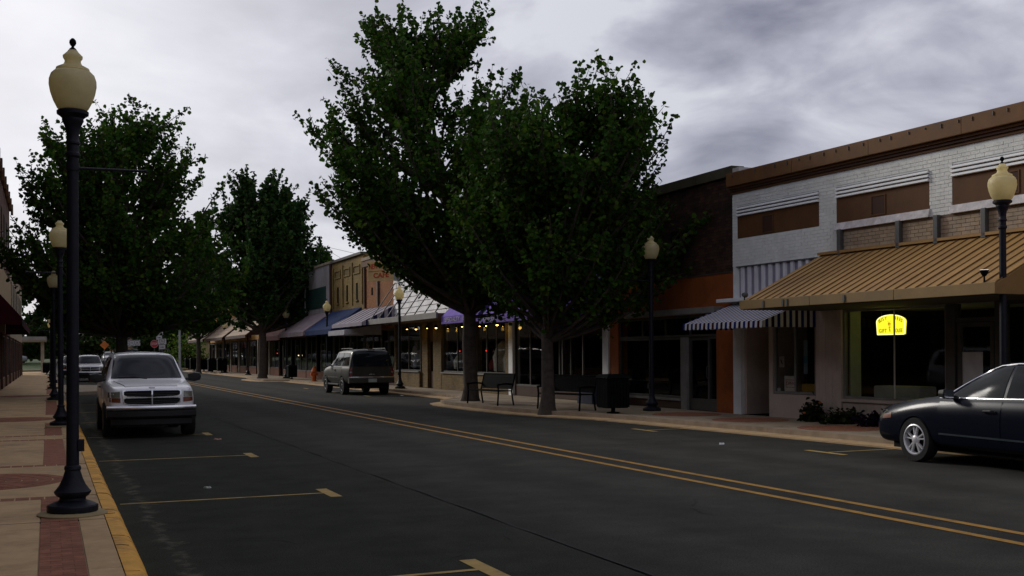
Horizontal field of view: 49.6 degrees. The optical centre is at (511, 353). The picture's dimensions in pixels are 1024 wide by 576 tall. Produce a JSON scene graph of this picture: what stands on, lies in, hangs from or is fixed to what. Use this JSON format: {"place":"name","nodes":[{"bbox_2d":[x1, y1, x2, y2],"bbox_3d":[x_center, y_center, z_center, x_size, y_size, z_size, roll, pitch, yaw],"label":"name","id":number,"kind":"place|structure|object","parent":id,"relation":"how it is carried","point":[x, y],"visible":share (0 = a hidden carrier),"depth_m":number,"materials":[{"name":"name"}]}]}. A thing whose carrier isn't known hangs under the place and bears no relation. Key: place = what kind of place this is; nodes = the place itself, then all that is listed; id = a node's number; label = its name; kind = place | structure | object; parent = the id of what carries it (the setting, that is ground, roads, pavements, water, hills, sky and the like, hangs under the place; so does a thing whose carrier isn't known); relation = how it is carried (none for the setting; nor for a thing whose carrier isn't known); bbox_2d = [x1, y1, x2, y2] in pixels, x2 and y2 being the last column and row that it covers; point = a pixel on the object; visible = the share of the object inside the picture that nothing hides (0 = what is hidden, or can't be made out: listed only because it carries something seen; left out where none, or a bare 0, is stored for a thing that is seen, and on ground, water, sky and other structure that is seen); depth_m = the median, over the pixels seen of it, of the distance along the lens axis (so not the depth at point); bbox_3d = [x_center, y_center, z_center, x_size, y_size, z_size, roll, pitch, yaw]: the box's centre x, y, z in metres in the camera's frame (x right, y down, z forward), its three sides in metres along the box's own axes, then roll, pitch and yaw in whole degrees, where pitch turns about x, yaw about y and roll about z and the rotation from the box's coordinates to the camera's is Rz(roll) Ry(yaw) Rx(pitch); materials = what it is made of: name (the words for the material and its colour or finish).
{"place":"outdoors","nodes":[
{"label":"outdoors","id":0,"kind":"place"},
{"bbox_2d":[22,359,49,370],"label":"lawn","id":1,"kind":"structure","parent":0,"point":[33,365],"depth_m":141.49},
{"bbox_2d":[22,274,57,361],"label":"tree","id":2,"kind":"object","parent":1,"relation":"on","point":[32,349],"visible":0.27,"depth_m":152.39,"materials":[{"name":"green plant"}]},
{"bbox_2d":[0,372,124,575],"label":"sidewalk","id":3,"kind":"structure","parent":0,"point":[32,456],"depth_m":12.07,"materials":[{"name":"beige concrete"}]},
{"bbox_2d":[22,337,46,371],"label":"canopy","id":4,"kind":"object","parent":3,"relation":"on","point":[42,340],"visible":0.48,"depth_m":104.84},
{"bbox_2d":[42,362,49,374],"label":"litter bin","id":5,"kind":"object","parent":3,"relation":"on","point":[46,367],"visible":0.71,"depth_m":96.05,"materials":[{"name":"black metal"}]},
{"bbox_2d":[25,215,66,426],"bbox_3d":[-10.243,-0.713,24.789,0.967,4.735,0.658,0,0,4],"label":"street lamp","id":6,"kind":"object","parent":3,"relation":"on","point":[58,236],"visible":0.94,"depth_m":24.72,"materials":[{"name":"black metal"}]},
{"bbox_2d":[36,317,57,389],"bbox_3d":[-22.087,-0.626,52.949,0.967,4.735,0.658,0,0,4],"label":"street lamp","id":7,"kind":"object","parent":3,"relation":"on","point":[50,387],"visible":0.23,"depth_m":52.89,"materials":[{"name":"black metal"}]},
{"bbox_2d":[45,270,65,400],"bbox_3d":[-16.029,-0.670,39.182,0.967,4.735,0.658,0,0,4],"label":"street lamp","id":8,"kind":"object","parent":3,"relation":"on","point":[52,281],"visible":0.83,"depth_m":39.14,"materials":[{"name":"black metal"}]},
{"bbox_2d":[37,38,147,518],"bbox_3d":[-4.253,-0.755,11.103,0.994,4.737,0.659,0,0,-48],"label":"street lamp","id":9,"kind":"object","parent":3,"relation":"on","point":[72,83],"visible":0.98,"depth_m":10.93,"materials":[{"name":"metal"}]},
{"bbox_2d":[64,385,96,394],"bbox_3d":[-21.142,1.794,55.105,2.500,0.161,13.900,0,0,-23],"label":"sidewalk extension","id":10,"kind":"object","parent":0,"point":[87,389],"visible":0.25,"depth_m":52.15,"materials":[{"name":"grey concrete"}]},
{"bbox_2d":[22,369,649,575],"bbox_3d":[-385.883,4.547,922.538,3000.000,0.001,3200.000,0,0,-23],"label":"ground","id":11,"kind":"structure","parent":0,"point":[451,503],"depth_m":11.92,"materials":[{"name":"asphalt"}]},
{"bbox_2d":[0,158,29,389],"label":"brick building","id":12,"kind":"structure","parent":11,"relation":"on","point":[12,321],"depth_m":56.56,"materials":[{"name":"brown brick"}]},
{"bbox_2d":[3,335,4,378],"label":"window","id":13,"kind":"structure","parent":12,"relation":"in","point":[3,335],"depth_m":57.50,"materials":[{"name":"brown glass"}]},
{"bbox_2d":[7,337,8,376],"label":"window","id":14,"kind":"structure","parent":12,"relation":"in","point":[7,337],"depth_m":63.17,"materials":[{"name":"brown glass"}]},
{"bbox_2d":[10,268,22,381],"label":"brick building","id":15,"kind":"structure","parent":11,"relation":"on","point":[16,347],"depth_m":77.35,"materials":[{"name":"paint"}]},
{"bbox_2d":[26,260,111,356],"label":"tree","id":16,"kind":"object","parent":11,"relation":"on","point":[89,347],"visible":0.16,"depth_m":171.91,"materials":[{"name":"green plant"}]},
{"bbox_2d":[22,322,185,358],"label":"wood","id":17,"kind":"object","parent":11,"relation":"on","point":[48,354],"depth_m":221.91,"materials":[{"name":"green plant"}]},
{"bbox_2d":[86,331,167,354],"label":"tree","id":18,"kind":"object","parent":11,"relation":"on","point":[145,346],"visible":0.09,"depth_m":185.55,"materials":[{"name":"green plant"}]},
{"bbox_2d":[185,335,208,356],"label":"house","id":19,"kind":"structure","parent":11,"relation":"on","point":[206,346],"depth_m":145.80,"materials":[{"name":"beige paint"}]},
{"bbox_2d":[188,306,282,375],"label":"plaster building","id":20,"kind":"structure","parent":11,"relation":"on","point":[236,348],"depth_m":98.15,"materials":[{"name":"paint"}]},
{"bbox_2d":[231,342,237,365],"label":"window","id":21,"kind":"structure","parent":20,"relation":"in","point":[233,342],"depth_m":103.10,"materials":[{"name":"brown metal"}]},
{"bbox_2d":[240,341,246,366],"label":"window","id":22,"kind":"structure","parent":20,"relation":"in","point":[246,341],"depth_m":98.55,"materials":[{"name":"brown metal"}]},
{"bbox_2d":[249,341,256,366],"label":"window","id":23,"kind":"structure","parent":20,"relation":"in","point":[249,341],"depth_m":93.99,"materials":[{"name":"brown metal"}]},
{"bbox_2d":[270,341,279,367],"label":"window","id":24,"kind":"structure","parent":20,"relation":"in","point":[270,341],"depth_m":84.86,"materials":[{"name":"brown metal"}]},
{"bbox_2d":[266,272,306,377],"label":"stucco building","id":25,"kind":"structure","parent":11,"relation":"on","point":[296,347],"depth_m":81.67,"materials":[{"name":"paint"}]},
{"bbox_2d":[283,340,291,369],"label":"window","id":26,"kind":"structure","parent":25,"relation":"in","point":[283,340],"depth_m":80.37,"materials":[{"name":"brown metal"}]},
{"bbox_2d":[295,336,306,370],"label":"window","id":27,"kind":"structure","parent":25,"relation":"in","point":[305,336],"depth_m":76.15,"materials":[{"name":"brown metal"}]},
{"bbox_2d":[279,261,333,378],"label":"stucco building","id":28,"kind":"structure","parent":11,"relation":"on","point":[319,287],"depth_m":71.61,"materials":[{"name":"paint"}]},
{"bbox_2d":[306,336,316,370],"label":"window","id":29,"kind":"structure","parent":28,"relation":"in","point":[306,336],"depth_m":72.98,"materials":[{"name":"brown metal"}]},
{"bbox_2d":[321,336,333,371],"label":"window","id":30,"kind":"structure","parent":28,"relation":"in","point":[321,336],"depth_m":70.33,"materials":[{"name":"brown metal"}]},
{"bbox_2d":[312,246,333,263],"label":"tree","id":31,"kind":"object","parent":11,"relation":"on","point":[327,257],"visible":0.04,"depth_m":130.38,"materials":[{"name":"green plant"}]},
{"bbox_2d":[305,251,368,359],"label":"brick building","id":32,"kind":"structure","parent":11,"relation":"on","point":[347,286],"depth_m":64.12,"materials":[{"name":"brown brick"}]},
{"bbox_2d":[328,255,403,384],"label":"brick building","id":33,"kind":"structure","parent":11,"relation":"on","point":[375,293],"depth_m":57.83,"materials":[{"name":"brown brick"}]},
{"bbox_2d":[364,330,382,349],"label":"window","id":34,"kind":"structure","parent":33,"relation":"in","point":[381,330],"depth_m":57.68,"materials":[{"name":"brown metal"}]},
{"bbox_2d":[368,261,397,281],"bbox_3d":[-6.211,-4.130,55.257,2.227,1.150,0.682,0,0,39],"label":"shop sign","id":35,"kind":"object","parent":33,"relation":"attached to","point":[375,273],"visible":0.45,"depth_m":55.30,"materials":[{"name":"beige"}]},
{"bbox_2d":[368,277,511,394],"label":"brick building","id":36,"kind":"structure","parent":11,"relation":"on","point":[431,356],"depth_m":50.52,"materials":[{"name":"grey paint"}]},
{"bbox_2d":[397,324,421,370],"bbox_3d":[-4.951,-0.266,53.396,0.080,2.195,3.740,0,0,-23],"label":"window","id":37,"kind":"structure","parent":36,"relation":"in","point":[409,369],"depth_m":53.38,"materials":[{"name":"brown metal"}]},
{"bbox_2d":[430,340,432,387],"bbox_3d":[-3.527,0.476,50.445,0.060,2.200,1.000,0,0,-23],"label":"door","id":38,"kind":"structure","parent":36,"relation":"in","point":[431,372],"depth_m":50.83,"materials":[{"name":"brown wood"}]},
{"bbox_2d":[442,324,462,372],"bbox_3d":[-2.291,-0.286,47.035,0.080,2.195,3.730,0,0,-23],"label":"window","id":39,"kind":"structure","parent":36,"relation":"in","point":[443,325],"depth_m":47.46,"materials":[{"name":"brown metal"}]},
{"bbox_2d":[476,321,501,372],"bbox_3d":[-0.786,-0.297,43.437,0.080,2.195,3.230,0,0,-23],"label":"window","id":40,"kind":"structure","parent":36,"relation":"in","point":[477,327],"depth_m":43.90,"materials":[{"name":"brown metal"}]},
{"bbox_2d":[479,277,609,399],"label":"brick building","id":41,"kind":"structure","parent":11,"relation":"on","point":[587,354],"depth_m":41.19,"materials":[{"name":"paint"}]},
{"bbox_2d":[515,321,537,386],"bbox_3d":[0.676,0.018,39.896,0.080,2.345,2.770,0,0,-23],"label":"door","id":42,"kind":"structure","parent":41,"relation":"in","point":[516,363],"depth_m":40.75,"materials":[{"name":"brown metal"}]},
{"bbox_2d":[559,338,572,374],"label":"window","id":43,"kind":"structure","parent":41,"relation":"in","point":[571,340],"depth_m":37.81,"materials":[{"name":"grey metal"}]},
{"bbox_2d":[562,316,595,374],"bbox_3d":[2.314,0.006,35.980,0.080,2.345,3.120,0,0,-23],"label":"window","id":44,"kind":"structure","parent":41,"relation":"in","point":[563,341],"depth_m":35.98,"materials":[{"name":"grey metal"}]},
{"bbox_2d":[610,165,748,413],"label":"brick building","id":45,"kind":"structure","parent":11,"relation":"on","point":[693,369],"depth_m":30.13,"materials":[{"name":"brown brick"}]},
{"bbox_2d":[620,337,680,397],"bbox_3d":[3.988,0.403,31.986,0.080,1.665,3.540,0,0,-23],"label":"window","id":46,"kind":"structure","parent":45,"relation":"in","point":[647,339],"depth_m":32.15,"materials":[{"name":"brown metal"}]},
{"bbox_2d":[620,315,715,338],"bbox_3d":[4.324,-0.727,31.165,0.080,0.570,5.320,0,0,-23],"label":"window","id":47,"kind":"structure","parent":45,"relation":"in","point":[693,316],"depth_m":31.15,"materials":[{"name":"glass"}]},
{"bbox_2d":[689,337,708,410],"bbox_3d":[4.995,0.539,29.604,0.122,1.950,1.010,0,0,-23],"label":"door","id":48,"kind":"structure","parent":45,"relation":"in","point":[694,403],"depth_m":29.97,"materials":[{"name":"grey metal"}]},
{"bbox_2d":[708,336,716,401],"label":"window","id":49,"kind":"structure","parent":45,"relation":"in","point":[712,337],"depth_m":29.07,"materials":[{"name":"brown metal"}]},
{"bbox_2d":[683,101,1023,420],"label":"brick building","id":50,"kind":"structure","parent":11,"relation":"on","point":[837,250],"depth_m":23.86,"materials":[{"name":"brick"}]},
{"bbox_2d":[785,376,793,390],"bbox_3d":[6.529,0.712,26.012,0.010,0.360,0.420,0,0,-26],"label":"window notice","id":51,"kind":"object","parent":50,"relation":"attached to","point":[789,383],"depth_m":26.04,"materials":[{"name":"white"}]},
{"bbox_2d":[773,327,815,394],"bbox_3d":[6.597,0.002,25.790,0.080,1.900,1.495,0,0,-26],"label":"window","id":52,"kind":"structure","parent":50,"relation":"in","point":[775,329],"depth_m":25.79,"materials":[{"name":"grey paint"}]},
{"bbox_2d":[804,340,807,373],"bbox_3d":[6.745,0.086,25.485,0.009,0.770,0.130,0,0,-26],"label":"window notice","id":53,"kind":"object","parent":50,"relation":"attached to","point":[805,356],"depth_m":25.47,"materials":[{"name":"blue paper"}]},
{"bbox_2d":[802,384,814,391],"bbox_3d":[6.823,0.795,25.476,0.007,0.190,0.480,0,0,-26],"label":"window notice","id":54,"kind":"object","parent":50,"relation":"attached to","point":[808,387],"depth_m":25.49,"materials":[{"name":"yellow paper"}]},
{"bbox_2d":[876,310,906,334],"bbox_3d":[8.002,-0.694,23.407,0.065,0.610,0.817,0,0,-26],"label":"window sign","id":55,"kind":"object","parent":50,"relation":"hanging from","point":[884,324],"visible":0.97,"depth_m":23.40,"materials":[{"name":"yellow"}]},
{"bbox_2d":[843,304,945,400],"bbox_3d":[7.903,0.010,23.017,0.112,1.935,2.885,0,0,-26],"label":"window","id":56,"kind":"structure","parent":50,"relation":"in","point":[845,345],"depth_m":23.58,"materials":[{"name":"grey paint"}]},
{"bbox_2d":[874,385,935,398],"bbox_3d":[8.383,1.094,23.685,0.500,0.790,1.300,0,0,-26],"label":"display box","id":57,"kind":"object","parent":50,"relation":"in","point":[910,392],"visible":0.46,"depth_m":23.33,"materials":[{"name":"grey metal"}]},
{"bbox_2d":[962,352,982,384],"bbox_3d":[8.790,0.296,21.186,0.007,0.640,0.500,0,0,-26],"label":"window notice","id":58,"kind":"object","parent":50,"relation":"attached to","point":[972,364],"depth_m":21.20,"materials":[{"name":"paper"}]},
{"bbox_2d":[957,321,994,387],"bbox_3d":[8.804,0.446,21.070,0.122,2.080,0.860,0,0,-26],"label":"door","id":59,"kind":"structure","parent":50,"relation":"in","point":[960,326],"depth_m":21.30,"materials":[{"name":"brown metal"}]},
{"bbox_2d":[1007,300,1023,364],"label":"window","id":60,"kind":"structure","parent":50,"relation":"in","point":[1013,301],"depth_m":20.43,"materials":[{"name":"brown metal"}]},
{"bbox_2d":[56,373,646,575],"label":"parking lane","id":61,"kind":"structure","parent":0,"point":[365,524],"depth_m":11.54,"materials":[{"name":"asphalt"}]},
{"bbox_2d":[79,354,104,377],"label":"parked car","id":62,"kind":"object","parent":61,"relation":"on","point":[89,364],"visible":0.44,"depth_m":74.26,"materials":[{"name":"silver metal"}]},
{"bbox_2d":[56,375,147,575],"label":"curb","id":63,"kind":"structure","parent":61,"relation":"on","point":[129,556],"depth_m":10.52,"materials":[{"name":"yellow paint"}]},
{"bbox_2d":[0,93,251,352],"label":"maple tree","id":64,"kind":"object","parent":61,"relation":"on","point":[125,292],"visible":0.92,"depth_m":40.94,"materials":[{"name":"green plant"}]},
{"bbox_2d":[88,348,200,436],"bbox_3d":[-8.595,0.828,25.692,2.378,1.869,6.273,0,0,-23],"label":"parked car","id":65,"kind":"object","parent":61,"relation":"on","point":[144,388],"visible":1,"depth_m":23.20,"materials":[{"name":"silver metal"}]},
{"bbox_2d":[113,453,258,460],"bbox_3d":[-5.518,1.735,18.390,2.490,0.001,0.840,0,0,-23],"label":"parking line","id":66,"kind":"object","parent":61,"relation":"on","point":[251,455],"visible":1,"depth_m":18.56,"materials":[{"name":"paint"}]},
{"bbox_2d":[120,489,340,504],"bbox_3d":[-3.337,1.719,13.178,2.490,0.001,0.840,0,0,-23],"label":"parking line","id":67,"kind":"object","parent":61,"relation":"on","point":[330,493],"visible":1,"depth_m":13.34,"materials":[{"name":"paint"}]},
{"bbox_2d":[396,559,509,575],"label":"parking line","id":68,"kind":"object","parent":61,"relation":"on","point":[483,567],"visible":1,"depth_m":8.67,"materials":[{"name":"paint"}]},
{"bbox_2d":[0,0,1023,335],"label":"sky","id":69,"kind":"structure","parent":0,"point":[750,83],"materials":[{"name":"grey"}]},
{"bbox_2d":[201,370,880,435],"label":"sidewalk","id":70,"kind":"structure","parent":0,"point":[522,402],"depth_m":28.32,"materials":[{"name":"grey concrete"}]},
{"bbox_2d":[190,358,195,370],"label":"litter bin","id":71,"kind":"object","parent":70,"relation":"on","point":[193,363],"visible":0.71,"depth_m":113.98,"materials":[{"name":"black metal"}]},
{"bbox_2d":[201,358,207,371],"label":"litter bin","id":72,"kind":"object","parent":70,"relation":"on","point":[203,364],"visible":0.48,"depth_m":106.82,"materials":[{"name":"black metal"}]},
{"bbox_2d":[207,358,216,372],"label":"litter bin","id":73,"kind":"object","parent":70,"relation":"on","point":[212,364],"visible":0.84,"depth_m":101.28,"materials":[{"name":"black metal"}]},
{"bbox_2d":[216,358,227,372],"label":"litter bin","id":74,"kind":"object","parent":70,"relation":"on","point":[221,364],"visible":0.98,"depth_m":97.87,"materials":[{"name":"black metal"}]},
{"bbox_2d":[245,335,250,374],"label":"street lamp","id":75,"kind":"object","parent":70,"relation":"on","point":[247,371],"visible":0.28,"depth_m":87.18,"materials":[{"name":"black metal"}]},
{"bbox_2d":[199,164,329,378],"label":"oak tree","id":76,"kind":"object","parent":70,"relation":"on","point":[273,232],"visible":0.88,"depth_m":72.84,"materials":[{"name":"green plant"}]},
{"bbox_2d":[281,310,290,378],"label":"street lamp","id":77,"kind":"object","parent":70,"relation":"on","point":[285,315],"visible":0.95,"depth_m":73.12,"materials":[{"name":"black metal"}]},
{"bbox_2d":[287,365,296,378],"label":"litter bin","id":78,"kind":"object","parent":70,"relation":"on","point":[292,371],"visible":0.94,"depth_m":70.77,"materials":[{"name":"black metal"}]},
{"bbox_2d":[310,366,317,380],"bbox_3d":[-11.567,1.200,64.857,0.430,0.890,0.402,0,0,-23],"label":"fire hydrant","id":79,"kind":"object","parent":70,"relation":"on","point":[313,374],"visible":1,"depth_m":64.76,"materials":[{"name":"metal"}]},
{"bbox_2d":[323,299,330,367],"bbox_3d":[-10.409,-0.711,62.443,0.660,4.735,0.660,0,0,-23],"label":"street lamp","id":80,"kind":"object","parent":70,"relation":"on","point":[326,307],"visible":0.79,"depth_m":62.39,"materials":[{"name":"black metal"}]},
{"bbox_2d":[393,284,406,388],"bbox_3d":[-5.023,-0.751,49.567,0.660,4.735,0.660,0,0,-23],"label":"street lamp","id":81,"kind":"object","parent":70,"relation":"on","point":[399,294],"visible":1,"depth_m":49.51,"materials":[{"name":"black metal"}]},
{"bbox_2d":[292,0,555,400],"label":"maple tree","id":82,"kind":"object","parent":70,"relation":"on","point":[394,222],"visible":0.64,"depth_m":35.19,"materials":[{"name":"green plant"}]},
{"bbox_2d":[467,373,515,405],"bbox_3d":[-0.646,1.091,33.984,0.669,0.957,1.958,0,0,-30],"label":"park bench","id":83,"kind":"object","parent":70,"relation":"on","point":[498,381],"visible":1,"depth_m":34.06,"materials":[{"name":"black metal"}]},
{"bbox_2d":[537,374,596,410],"bbox_3d":[1.510,1.075,30.552,0.669,0.957,1.980,0,0,-34],"label":"park bench","id":84,"kind":"object","parent":70,"relation":"on","point":[575,383],"visible":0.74,"depth_m":30.55,"materials":[{"name":"black metal"}]},
{"bbox_2d":[445,48,712,414],"bbox_3d":[1.811,-3.172,29.809,7.057,9.677,6.039,0,0,6],"label":"maple tree","id":85,"kind":"object","parent":70,"relation":"on","point":[547,223],"visible":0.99,"depth_m":28.68,"materials":[{"name":"green plant"}]},
{"bbox_2d":[595,374,630,413],"bbox_3d":[2.586,1.037,28.429,0.693,1.008,0.693,0,0,-23],"label":"litter bin","id":86,"kind":"object","parent":70,"relation":"on","point":[613,393],"visible":1,"depth_m":28.18,"materials":[{"name":"black metal"}]},
{"bbox_2d":[627,232,664,412],"bbox_3d":[3.484,-0.813,29.002,0.967,4.735,0.658,0,0,4],"label":"street lamp","id":87,"kind":"object","parent":70,"relation":"on","point":[651,247],"visible":0.95,"depth_m":28.93,"materials":[{"name":"black metal"}]},
{"bbox_2d":[796,391,825,421],"bbox_3d":[6.661,1.207,24.680,0.656,0.720,0.750,0,0,16],"label":"flowering plant","id":88,"kind":"object","parent":70,"relation":"on","point":[811,412],"visible":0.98,"depth_m":24.51,"materials":[{"name":"green plant"}]},
{"bbox_2d":[819,406,862,424],"bbox_3d":[7.114,1.343,23.759,1.449,0.426,0.698,0,0,-23],"label":"flowering plant","id":89,"kind":"object","parent":70,"relation":"on","point":[844,417],"visible":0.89,"depth_m":23.65,"materials":[{"name":"green plant"}]},
{"bbox_2d":[849,408,882,426],"bbox_3d":[7.486,1.337,22.878,1.261,0.434,0.653,0,0,-23],"label":"flowering plant","id":90,"kind":"object","parent":70,"relation":"on","point":[872,418],"visible":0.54,"depth_m":22.78,"materials":[{"name":"green plant"}]},
{"bbox_2d":[987,156,1016,365],"bbox_3d":[8.011,-0.846,18.097,0.660,4.735,0.660,0,0,-23],"label":"street lamp","id":91,"kind":"object","parent":70,"relation":"on","point":[1002,184],"visible":0.71,"depth_m":18.04,"materials":[{"name":"black metal"}]},
{"bbox_2d":[577,389,596,403],"bbox_3d":[2.442,1.187,33.960,0.560,0.710,1.060,0,0,-23],"label":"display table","id":92,"kind":"object","parent":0,"point":[586,399],"visible":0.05,"depth_m":33.67,"materials":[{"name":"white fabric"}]},
{"bbox_2d":[181,371,1023,575],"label":"road","id":93,"kind":"structure","parent":0,"point":[655,524],"depth_m":14.24,"materials":[{"name":"asphalt"}]},
{"bbox_2d":[166,207,231,372],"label":"maple tree","id":94,"kind":"object","parent":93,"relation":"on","point":[204,329],"visible":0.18,"depth_m":103.91,"materials":[{"name":"green plant"}]},
{"bbox_2d":[322,348,393,394],"bbox_3d":[-6.801,0.769,48.456,2.412,1.962,5.292,0,0,-23],"label":"parked car","id":95,"kind":"object","parent":93,"relation":"on","point":[365,370],"visible":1,"depth_m":46.31,"materials":[{"name":"grey metal"}]},
{"bbox_2d":[197,410,655,575],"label":"pavement seam","id":96,"kind":"object","parent":93,"relation":"on","point":[472,509],"visible":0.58,"depth_m":11.69,"materials":[{"name":"asphalt"}]},
{"bbox_2d":[186,370,893,443],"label":"curb","id":97,"kind":"structure","parent":93,"relation":"on","point":[853,437],"depth_m":26.12,"materials":[{"name":"grey concrete"}]},
{"bbox_2d":[183,371,1023,460],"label":"gutter","id":98,"kind":"object","parent":93,"relation":"on","point":[825,440],"visible":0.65,"depth_m":25.15,"materials":[{"name":"beige concrete"}]},
{"bbox_2d":[189,382,1023,534],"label":"line","id":99,"kind":"object","parent":93,"relation":"on","point":[966,523],"visible":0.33,"depth_m":14.25,"materials":[{"name":"yellow paint"}]},
{"bbox_2d":[192,384,1023,544],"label":"line","id":100,"kind":"object","parent":93,"relation":"on","point":[932,526],"visible":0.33,"depth_m":13.54,"materials":[{"name":"yellow paint"}]},
{"bbox_2d":[806,449,885,454],"bbox_3d":[5.957,1.652,18.855,1.680,0.001,1.000,0,0,-23],"label":"parking line","id":101,"kind":"object","parent":93,"relation":"on","point":[839,451],"visible":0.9,"depth_m":18.69,"materials":[{"name":"paint"}]},
{"bbox_2d":[879,362,1023,461],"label":"parked car","id":102,"kind":"object","parent":93,"relation":"on","point":[982,415],"visible":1,"depth_m":16.01,"materials":[{"name":"blue paint"}]},
{"label":"cross street","id":103,"kind":"structure","parent":0,"visible":0},
{"bbox_2d":[158,338,165,352],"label":"route sign","id":104,"kind":"object","parent":103,"relation":"on","point":[162,341],"visible":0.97,"depth_m":125.98,"materials":[{"name":"grey metal"}]},
{"bbox_2d":[179,330,180,369],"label":"utility pole","id":105,"kind":"object","parent":103,"relation":"on","point":[180,349],"visible":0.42,"depth_m":131.92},
{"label":"lawn","id":106,"kind":"structure","parent":0,"visible":0},
{"bbox_2d":[158,271,203,354],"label":"tree","id":107,"kind":"object","parent":106,"relation":"on","point":[167,337],"visible":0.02,"depth_m":173.08,"materials":[{"name":"green plant"}]},
{"bbox_2d":[164,329,208,369],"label":"tree","id":108,"kind":"object","parent":106,"relation":"on","point":[188,352],"visible":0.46,"depth_m":140.17,"materials":[{"name":"green plant"}]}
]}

